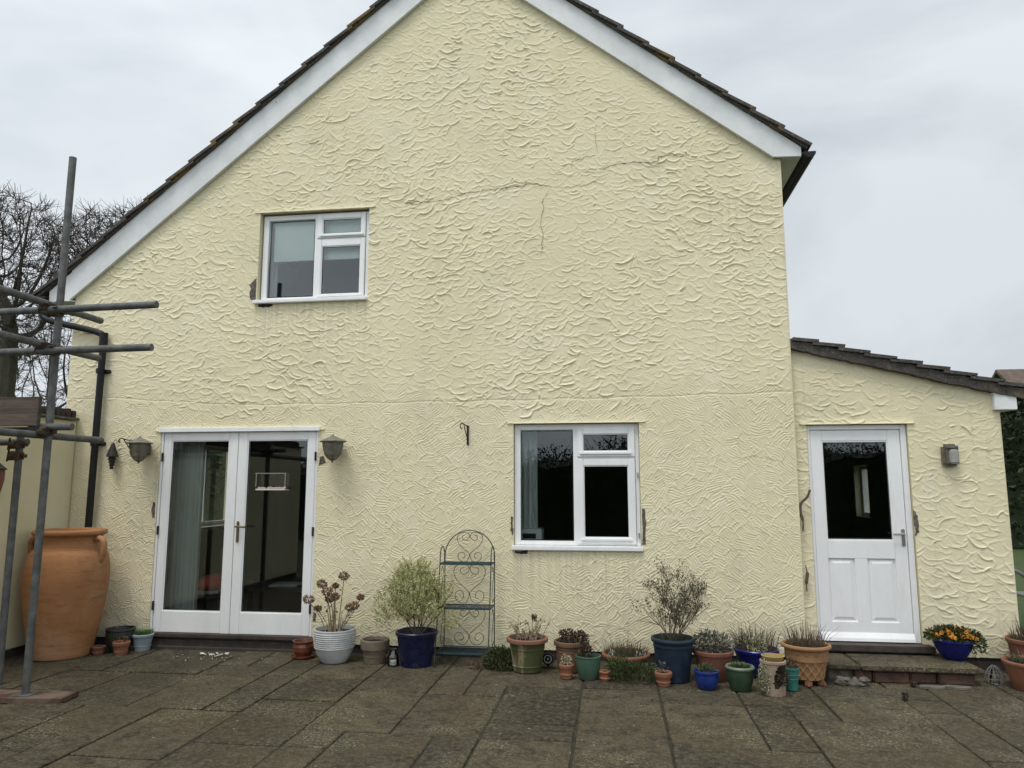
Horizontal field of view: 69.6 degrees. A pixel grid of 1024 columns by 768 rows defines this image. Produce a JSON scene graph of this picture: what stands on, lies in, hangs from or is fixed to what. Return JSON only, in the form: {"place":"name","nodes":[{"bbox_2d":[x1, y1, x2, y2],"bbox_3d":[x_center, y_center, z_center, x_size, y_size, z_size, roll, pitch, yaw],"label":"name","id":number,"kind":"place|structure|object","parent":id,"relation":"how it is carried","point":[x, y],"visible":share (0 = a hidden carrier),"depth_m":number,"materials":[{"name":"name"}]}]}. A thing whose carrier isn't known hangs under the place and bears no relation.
{"place":"outdoors","nodes":[
{"label":"outdoors","id":0,"kind":"place"},
{"bbox_2d":[0,645,1023,767],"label":"patio paving","id":1,"kind":"structure","parent":0,"point":[532,723],"depth_m":5.30,"materials":[{"name":"stone"}]},
{"bbox_2d":[0,690,78,702],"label":"sole board","id":2,"kind":"object","parent":1,"relation":"on","point":[43,696],"visible":0.86,"depth_m":5.75,"materials":[{"name":"brown wood"}]},
{"bbox_2d":[0,156,158,696],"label":"scaffolding","id":3,"kind":"object","parent":2,"relation":"on","point":[58,310],"visible":1,"depth_m":6.12,"materials":[{"name":"metal"}]},
{"bbox_2d":[0,427,35,430],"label":"scaffold board","id":4,"kind":"object","parent":3,"relation":"on","point":[22,428],"depth_m":6.10,"materials":[{"name":"brown wood"}]},
{"bbox_2d":[0,397,42,426],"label":"scaffold board","id":5,"kind":"object","parent":3,"relation":"on","point":[20,411],"visible":1,"depth_m":6.07,"materials":[{"name":"brown wood"}]},
{"bbox_2d":[0,406,79,658],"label":"side garden wall","id":6,"kind":"structure","parent":1,"relation":"on","point":[59,487],"depth_m":7.48,"materials":[{"name":"beige paint"}]},
{"bbox_2d":[0,463,6,491],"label":"side wall lamp","id":7,"kind":"object","parent":6,"relation":"attached to","point":[2,472],"visible":1,"depth_m":6.94,"materials":[{"name":"metal"}]},
{"bbox_2d":[21,527,109,660],"bbox_3d":[-4.485,2.086,7.407,0.767,1.236,0.767,-8,-11,44],"label":"terracotta jar","id":8,"kind":"object","parent":1,"relation":"on","point":[74,577],"visible":0.83,"depth_m":7.16,"materials":[{"name":"orange ceramic"}]},
{"bbox_2d":[91,644,105,654],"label":"plant pot","id":9,"kind":"object","parent":1,"relation":"on","point":[98,649],"visible":1,"depth_m":7.33,"materials":[{"name":"red ceramic"}]},
{"bbox_2d":[105,625,135,652],"bbox_3d":[-3.999,2.607,7.521,0.284,0.235,0.284,-1,-8,8],"label":"plant pot","id":10,"kind":"object","parent":1,"relation":"on","point":[112,633],"visible":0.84,"depth_m":7.43,"materials":[{"name":"black ceramic"}]},
{"bbox_2d":[112,635,130,655],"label":"plant pot","id":11,"kind":"object","parent":1,"relation":"on","point":[120,647],"visible":1,"depth_m":7.29,"materials":[{"name":"ceramic"}]},
{"bbox_2d":[132,628,153,651],"bbox_3d":[-3.786,2.616,7.563,0.208,0.228,0.226,-1,-8,8],"label":"plant pot","id":12,"kind":"object","parent":1,"relation":"on","point":[142,640],"visible":1,"depth_m":7.50,"materials":[{"name":"ceramic"}]},
{"bbox_2d":[173,652,262,660],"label":"paint flakes","id":13,"kind":"object","parent":1,"relation":"on","point":[211,654],"visible":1,"depth_m":7.28,"materials":[{"name":"white paint"}]},
{"bbox_2d":[291,638,314,659],"bbox_3d":[-2.049,2.601,7.240,0.232,0.166,0.232,-1,-8,8],"label":"plant pot","id":14,"kind":"object","parent":1,"relation":"on","point":[303,648],"visible":0.94,"depth_m":7.17,"materials":[{"name":"ceramic"}]},
{"bbox_2d":[302,571,364,663],"bbox_3d":[-1.718,2.240,7.136,0.549,0.852,0.404,-4,-9,27],"label":"potted hydrangea","id":15,"kind":"object","parent":1,"relation":"on","point":[334,642],"visible":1,"depth_m":7.05,"materials":[{"name":"grey ceramic"}]},
{"bbox_2d":[360,636,389,664],"bbox_3d":[-1.310,2.547,7.043,0.274,0.218,0.274,-1,-8,8],"label":"plant pot","id":16,"kind":"object","parent":1,"relation":"on","point":[374,649],"visible":1,"depth_m":6.95,"materials":[{"name":"grey ceramic"}]},
{"bbox_2d":[387,648,398,665],"bbox_3d":[-1.112,2.558,6.901,0.110,0.158,0.110,-1,-8,8],"label":"glass jar","id":17,"kind":"object","parent":1,"relation":"on","point":[392,662],"visible":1,"depth_m":6.89,"materials":[{"name":"clear glass"}]},
{"bbox_2d":[369,555,459,668],"bbox_3d":[-0.873,2.147,7.034,0.804,1.007,0.712,-6,-10,38],"label":"potted shrub","id":18,"kind":"object","parent":1,"relation":"on","point":[416,646],"visible":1,"depth_m":6.91,"materials":[{"name":"green plant"}]},
{"bbox_2d":[433,530,494,667],"bbox_3d":[-0.448,2.038,7.070,0.520,1.236,0.420,-1,-8,8],"label":"wire plant stand","id":19,"kind":"object","parent":1,"relation":"on","point":[457,650],"visible":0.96,"depth_m":7.18,"materials":[{"name":"green paint"}]},
{"bbox_2d":[481,644,513,670],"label":"shrub","id":20,"kind":"object","parent":1,"relation":"on","point":[504,661],"visible":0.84,"depth_m":6.77,"materials":[{"name":"green plant"}]},
{"bbox_2d":[20,633,1023,767],"bbox_3d":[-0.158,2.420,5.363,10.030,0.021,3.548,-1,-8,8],"label":"joint moss","id":21,"kind":"object","parent":1,"relation":"on","point":[496,706],"visible":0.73,"depth_m":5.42,"materials":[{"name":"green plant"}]},
{"bbox_2d":[506,613,550,673],"bbox_3d":[0.140,2.358,6.745,0.383,0.510,0.383,3,-9,-23],"label":"plant pot","id":22,"kind":"object","parent":1,"relation":"on","point":[527,650],"visible":1,"depth_m":6.62,"materials":[{"name":"ceramic"}]},
{"bbox_2d":[543,653,553,666],"bbox_3d":[0.334,2.561,6.841,0.104,0.125,0.062,-1,-8,8],"label":"solar spotlight","id":23,"kind":"object","parent":1,"relation":"on","point":[548,658],"visible":0.95,"depth_m":6.83,"materials":[{"name":"black plastic"}]},
{"bbox_2d":[559,653,573,679],"bbox_3d":[0.477,2.468,6.460,0.134,0.212,0.139,-1,-8,8],"label":"plant pot","id":24,"kind":"object","parent":1,"relation":"on","point":[566,670],"visible":1,"depth_m":6.41,"materials":[{"name":"ceramic"}]},
{"bbox_2d":[554,627,586,672],"bbox_3d":[0.538,2.426,6.751,0.312,0.377,0.308,-1,-8,8],"label":"potted succulent","id":25,"kind":"object","parent":1,"relation":"on","point":[569,644],"visible":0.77,"depth_m":6.68,"materials":[{"name":"orange plant"}]},
{"bbox_2d":[154,648,996,700],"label":"fallen leaves","id":26,"kind":"object","parent":1,"relation":"on","point":[471,666],"visible":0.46,"depth_m":6.86,"materials":[{"name":"brown plant"}]},
{"bbox_2d":[575,632,600,680],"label":"potted succulent","id":27,"kind":"object","parent":1,"relation":"on","point":[588,662],"visible":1,"depth_m":6.38,"materials":[{"name":"green ceramic"}]},
{"bbox_2d":[599,669,610,681],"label":"plant pot","id":28,"kind":"object","parent":1,"relation":"on","point":[604,674],"visible":1,"depth_m":6.33,"materials":[{"name":"ceramic"}]},
{"bbox_2d":[601,633,650,669],"bbox_3d":[1.064,2.449,6.793,0.495,0.341,0.458,-1,-8,8],"label":"planted bowl","id":29,"kind":"object","parent":1,"relation":"on","point":[635,653],"visible":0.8,"depth_m":6.73,"materials":[{"name":"brown ceramic"}]},
{"bbox_2d":[605,652,658,684],"bbox_3d":[1.040,2.486,6.362,0.457,0.317,0.493,5,-9,-31],"label":"creeping shrub","id":30,"kind":"object","parent":1,"relation":"on","point":[630,665],"visible":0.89,"depth_m":6.34,"materials":[{"name":"green plant"}]},
{"bbox_2d":[654,660,671,686],"bbox_3d":[1.275,2.434,6.219,0.151,0.213,0.148,-1,-8,8],"label":"plant pot","id":31,"kind":"object","parent":1,"relation":"on","point":[663,677],"visible":1,"depth_m":6.17,"materials":[{"name":"ceramic"}]},
{"bbox_2d":[630,557,711,683],"bbox_3d":[1.410,2.048,6.467,0.683,1.046,0.663,5,-9,-31],"label":"potted shrub","id":32,"kind":"object","parent":1,"relation":"on","point":[673,651],"visible":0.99,"depth_m":6.37,"materials":[{"name":"green plant"}]},
{"bbox_2d":[693,662,718,690],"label":"potted plant","id":33,"kind":"object","parent":1,"relation":"on","point":[707,678],"visible":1,"depth_m":6.05,"materials":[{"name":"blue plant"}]},
{"bbox_2d":[684,626,739,682],"bbox_3d":[1.756,2.349,6.417,0.414,0.434,0.500,6,-10,-35],"label":"potted plant","id":34,"kind":"object","parent":1,"relation":"on","point":[717,656],"visible":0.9,"depth_m":6.35,"materials":[{"name":"green plant"}]},
{"bbox_2d":[725,660,754,691],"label":"potted plant","id":35,"kind":"object","parent":1,"relation":"on","point":[740,676],"visible":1,"depth_m":6.01,"materials":[{"name":"green plant"}]},
{"bbox_2d":[723,618,784,678],"bbox_3d":[2.157,2.346,6.576,0.594,0.485,0.604,-4,-9,27],"label":"potted heather","id":36,"kind":"object","parent":1,"relation":"on","point":[750,651],"visible":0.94,"depth_m":6.50,"materials":[{"name":"ceramic"}]},
{"bbox_2d":[756,653,789,696],"bbox_3d":[2.102,2.353,5.967,0.264,0.302,0.238,-1,-8,8],"label":"broken clay planter","id":37,"kind":"object","parent":1,"relation":"on","point":[774,674],"visible":1,"depth_m":5.91,"materials":[{"name":"ceramic"}]},
{"bbox_2d":[786,657,798,690],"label":"potted plant","id":38,"kind":"object","parent":1,"relation":"on","point":[793,679],"visible":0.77,"depth_m":6.04,"materials":[{"name":"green plant"}]},
{"bbox_2d":[778,619,837,686],"bbox_3d":[2.536,2.289,6.322,0.473,0.527,0.493,3,-8,-18],"label":"lattice pot","id":39,"kind":"object","parent":1,"relation":"on","point":[810,656],"visible":0.88,"depth_m":6.20,"materials":[{"name":"ceramic"}]},
{"bbox_2d":[825,652,983,687],"bbox_3d":[3.360,2.521,6.461,1.250,0.179,0.741,-1,-8,8],"label":"stone step","id":40,"kind":"object","parent":1,"relation":"on","point":[853,670],"visible":0.94,"depth_m":6.30,"materials":[{"name":"grey stone"}]},
{"bbox_2d":[923,623,988,660],"bbox_3d":[3.937,2.291,6.560,0.519,0.304,0.392,-1,-8,8],"label":"pansy bowl","id":41,"kind":"object","parent":40,"relation":"on","point":[960,643],"visible":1,"depth_m":6.47,"materials":[{"name":"ceramic"}]},
{"bbox_2d":[909,680,916,686],"bbox_3d":[3.349,2.499,6.155,0.059,0.064,0.057,-1,-8,8],"label":"pine cone","id":42,"kind":"object","parent":1,"relation":"on","point":[913,683],"visible":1,"depth_m":6.14,"materials":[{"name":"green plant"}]},
{"bbox_2d":[918,685,944,689],"bbox_3d":[3.484,2.514,6.109,0.216,0.018,0.086,0,-8,2],"label":"stone fragment","id":43,"kind":"object","parent":1,"relation":"on","point":[935,687],"visible":1,"depth_m":6.09,"materials":[{"name":"grey stone"}]},
{"bbox_2d":[942,685,971,689],"bbox_3d":[3.679,2.513,6.104,0.232,0.018,0.089,-2,-8,13],"label":"stone fragment","id":44,"kind":"object","parent":1,"relation":"on","point":[956,687],"visible":0.97,"depth_m":6.08,"materials":[{"name":"grey stone"}]},
{"bbox_2d":[984,665,1004,684],"bbox_3d":[4.106,2.471,6.278,0.154,0.150,0.154,-1,-8,8],"label":"wire basket","id":45,"kind":"object","parent":1,"relation":"on","point":[995,676],"visible":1,"depth_m":6.27,"materials":[{"name":"grey metal"}]},
{"bbox_2d":[1001,649,1023,691],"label":"plant pot","id":46,"kind":"object","parent":1,"relation":"on","point":[1014,665],"visible":1,"depth_m":6.07,"materials":[{"name":"ceramic"}]},
{"bbox_2d":[1004,615,1023,654],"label":"plant pot","id":47,"kind":"object","parent":1,"relation":"on","point":[1015,641],"visible":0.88,"depth_m":6.47,"materials":[{"name":"orange ceramic"}]},
{"bbox_2d":[0,0,1023,407],"label":"sky","id":48,"kind":"structure","parent":0,"point":[904,225],"materials":[{"name":"white"}]},
{"bbox_2d":[901,692,908,700],"bbox_3d":[3.079,2.445,5.774,0.058,0.065,0.058,-1,-8,8],"label":"pine cone","id":49,"kind":"object","parent":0,"point":[905,696],"visible":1,"depth_m":5.76,"materials":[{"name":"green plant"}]},
{"bbox_2d":[992,369,1023,401],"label":"neighbouring house","id":50,"kind":"structure","parent":0,"point":[1013,375],"depth_m":34.11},
{"bbox_2d":[1012,548,1023,632],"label":"lawn ground","id":51,"kind":"structure","parent":0,"point":[1018,556],"depth_m":13.54,"materials":[{"name":"green plant"}]},
{"bbox_2d":[0,314,73,407],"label":"bare tree","id":52,"kind":"object","parent":51,"relation":"on","point":[63,379],"visible":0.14,"depth_m":42.31,"materials":[{"name":"brown plant"}]},
{"bbox_2d":[0,179,93,396],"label":"bare tree","id":53,"kind":"object","parent":51,"relation":"on","point":[9,369],"visible":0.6,"depth_m":31.08,"materials":[{"name":"brown plant"}]},
{"bbox_2d":[29,194,147,322],"bbox_3d":[-16.257,-1.029,31.946,9.569,14.219,6.868,-1,-8,8],"label":"bare tree","id":54,"kind":"object","parent":51,"relation":"on","point":[92,235],"visible":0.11,"depth_m":31.04,"materials":[{"name":"brown plant"}]},
{"bbox_2d":[55,405,226,520],"bbox_3d":[-26.443,4.185,39.965,26.737,6.455,6.327,-1,-8,8],"label":"thicket","id":55,"kind":"object","parent":51,"relation":"on","point":[215,486],"visible":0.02,"depth_m":36.66,"materials":[{"name":"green plant"}]},
{"bbox_2d":[30,0,1023,671],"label":"house","id":56,"kind":"structure","parent":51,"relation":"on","point":[568,238],"depth_m":7.70,"materials":[{"name":"beige paint"}]},
{"bbox_2d":[106,440,118,468],"bbox_3d":[-4.341,0.763,8.010,0.120,0.323,0.120,6,-10,-37],"label":"hanging ornament","id":57,"kind":"object","parent":56,"relation":"hanging from","point":[112,454],"visible":1,"depth_m":7.98,"materials":[{"name":"metal"}]},
{"bbox_2d":[126,436,152,463],"bbox_3d":[-3.979,0.704,7.873,0.256,0.295,0.301,3,-9,-22],"label":"wall lantern","id":58,"kind":"object","parent":56,"relation":"attached to","point":[140,449],"depth_m":7.81,"materials":[{"name":"clear glass"}]},
{"bbox_2d":[165,442,205,609],"bbox_3d":[-3.632,1.614,8.169,0.390,2.120,0.084,-1,-8,8],"label":"curtain","id":59,"kind":"object","parent":56,"relation":"hanging from","point":[184,548],"visible":0.74,"depth_m":8.16,"materials":[{"name":"white fabric"}]},
{"bbox_2d":[151,432,238,633],"bbox_3d":[-3.370,1.564,7.859,0.874,2.093,0.070,-1,-8,8],"label":"french door","id":60,"kind":"structure","parent":56,"relation":"in","point":[164,620],"depth_m":7.82,"materials":[{"name":"white paint"}]},
{"bbox_2d":[197,549,222,609],"bbox_3d":[-3.440,2.357,8.467,0.500,0.950,0.500,-1,-8,8],"label":"chair","id":61,"kind":"object","parent":56,"relation":"on","point":[204,596],"visible":0.23,"depth_m":8.26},
{"bbox_2d":[198,573,221,590],"bbox_3d":[-3.345,2.228,8.298,0.515,0.187,0.463,-8,-9,7],"label":"cushion","id":62,"kind":"object","parent":61,"relation":"on","point":[210,582],"visible":0.59,"depth_m":8.11,"materials":[{"name":"red fabric"}]},
{"bbox_2d":[201,446,227,529],"bbox_3d":[-4.398,1.503,10.738,0.240,1.190,1.700,-1,-8,8],"label":"side window frame","id":63,"kind":"structure","parent":56,"relation":"in","point":[204,523],"depth_m":10.76,"materials":[{"name":"white paint"}]},
{"bbox_2d":[255,473,288,489],"bbox_3d":[-2.522,1.029,7.767,0.340,0.177,0.110,-1,-8,8],"label":"window bird feeder","id":64,"kind":"object","parent":56,"relation":"attached to","point":[273,488],"depth_m":7.73,"materials":[{"name":"clear plastic"}]},
{"bbox_2d":[244,581,301,610],"bbox_3d":[-2.744,2.624,8.720,1.100,0.490,0.600,-1,-8,8],"label":"table","id":65,"kind":"object","parent":56,"relation":"on","point":[250,586],"visible":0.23,"depth_m":8.59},
{"bbox_2d":[269,582,301,586],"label":"magazines","id":66,"kind":"object","parent":65,"relation":"on","point":[286,584],"visible":0.89,"depth_m":8.56,"materials":[{"name":"paper"}]},
{"bbox_2d":[229,431,316,635],"bbox_3d":[-2.497,1.543,7.714,0.885,2.093,0.123,-1,-8,8],"label":"french door","id":67,"kind":"structure","parent":56,"relation":"in","point":[241,622],"depth_m":7.71,"materials":[{"name":"white paint"}]},
{"bbox_2d":[269,223,277,296],"bbox_3d":[-2.744,-1.342,8.478,0.114,1.080,0.072,1,-8,-4],"label":"curtain","id":68,"kind":"object","parent":56,"relation":"hanging from","point":[273,279],"visible":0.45,"depth_m":8.46,"materials":[{"name":"white fabric"}]},
{"bbox_2d":[252,211,369,303],"bbox_3d":[-2.190,-1.390,8.125,1.290,1.027,0.175,-1,-8,8],"label":"window frame","id":69,"kind":"structure","parent":56,"relation":"in","point":[322,240],"depth_m":8.12,"materials":[{"name":"white paint"}]},
{"bbox_2d":[274,220,360,262],"bbox_3d":[-2.140,-1.629,8.281,1.140,0.504,0.040,-1,-8,8],"label":"roller blind","id":70,"kind":"object","parent":56,"relation":"attached to","point":[294,241],"visible":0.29,"depth_m":8.29,"materials":[{"name":"white fabric"}]},
{"bbox_2d":[319,434,346,462],"bbox_3d":[-1.842,0.662,7.581,0.256,0.295,0.301,-6,-10,37],"label":"wall lantern","id":71,"kind":"object","parent":56,"relation":"attached to","point":[332,445],"depth_m":7.51,"materials":[{"name":"clear glass"}]},
{"bbox_2d":[460,423,468,444],"bbox_3d":[-0.480,0.503,7.454,0.027,0.210,0.253,-2,-8,14],"label":"hanging bracket","id":72,"kind":"object","parent":56,"relation":"attached to","point":[467,434],"visible":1,"depth_m":7.55,"materials":[{"name":"metal"}]},
{"bbox_2d":[522,430,537,527],"bbox_3d":[0.176,1.079,7.744,0.190,1.280,0.081,-1,-8,8],"label":"curtain","id":73,"kind":"object","parent":56,"relation":"hanging from","point":[529,479],"visible":0.62,"depth_m":7.75,"materials":[{"name":"white fabric"}]},
{"bbox_2d":[522,528,543,538],"bbox_3d":[0.209,1.546,7.583,0.220,0.120,0.238,-1,-8,8],"label":"printer box","id":74,"kind":"object","parent":56,"relation":"on","point":[532,533],"visible":0.83,"depth_m":7.47,"materials":[{"name":"white cardboard"}]},
{"bbox_2d":[511,423,642,551],"bbox_3d":[0.643,1.025,7.393,1.292,1.256,0.155,-1,-8,8],"label":"window frame","id":75,"kind":"structure","parent":56,"relation":"in","point":[582,458],"depth_m":7.38,"materials":[{"name":"white paint"}]},
{"bbox_2d":[799,489,810,590],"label":"dead ivy stem","id":76,"kind":"object","parent":56,"relation":"attached to","point":[802,519],"visible":1,"depth_m":7.04,"materials":[{"name":"brown plant"}]},
{"bbox_2d":[809,430,915,642],"bbox_3d":[3.330,1.427,7.035,0.829,1.976,0.104,-1,-8,8],"label":"back door","id":77,"kind":"structure","parent":56,"relation":"in","point":[864,591],"depth_m":7.00,"materials":[{"name":"white paint"}]},
{"bbox_2d":[860,465,869,516],"bbox_3d":[4.948,1.473,10.153,0.060,0.700,0.600,-1,-8,8],"label":"inner window frame","id":78,"kind":"structure","parent":56,"relation":"in","point":[862,468],"depth_m":10.40,"materials":[{"name":"white paint"}]},
{"bbox_2d":[940,444,959,466],"bbox_3d":[4.133,0.671,6.947,0.144,0.210,0.112,-1,-8,8],"label":"bulkhead light","id":79,"kind":"object","parent":56,"relation":"attached to","point":[949,454],"visible":1,"depth_m":6.92,"materials":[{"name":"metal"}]},
{"bbox_2d":[1000,401,1023,548],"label":"conifer hedge","id":80,"kind":"object","parent":51,"relation":"on","point":[1012,425],"visible":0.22,"depth_m":20.37,"materials":[{"name":"green plant"}]},
{"bbox_2d":[1014,569,1023,596],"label":"garden chair","id":81,"kind":"object","parent":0,"point":[1020,593],"visible":0.2,"depth_m":8.79,"materials":[{"name":"grey metal"}]}
]}

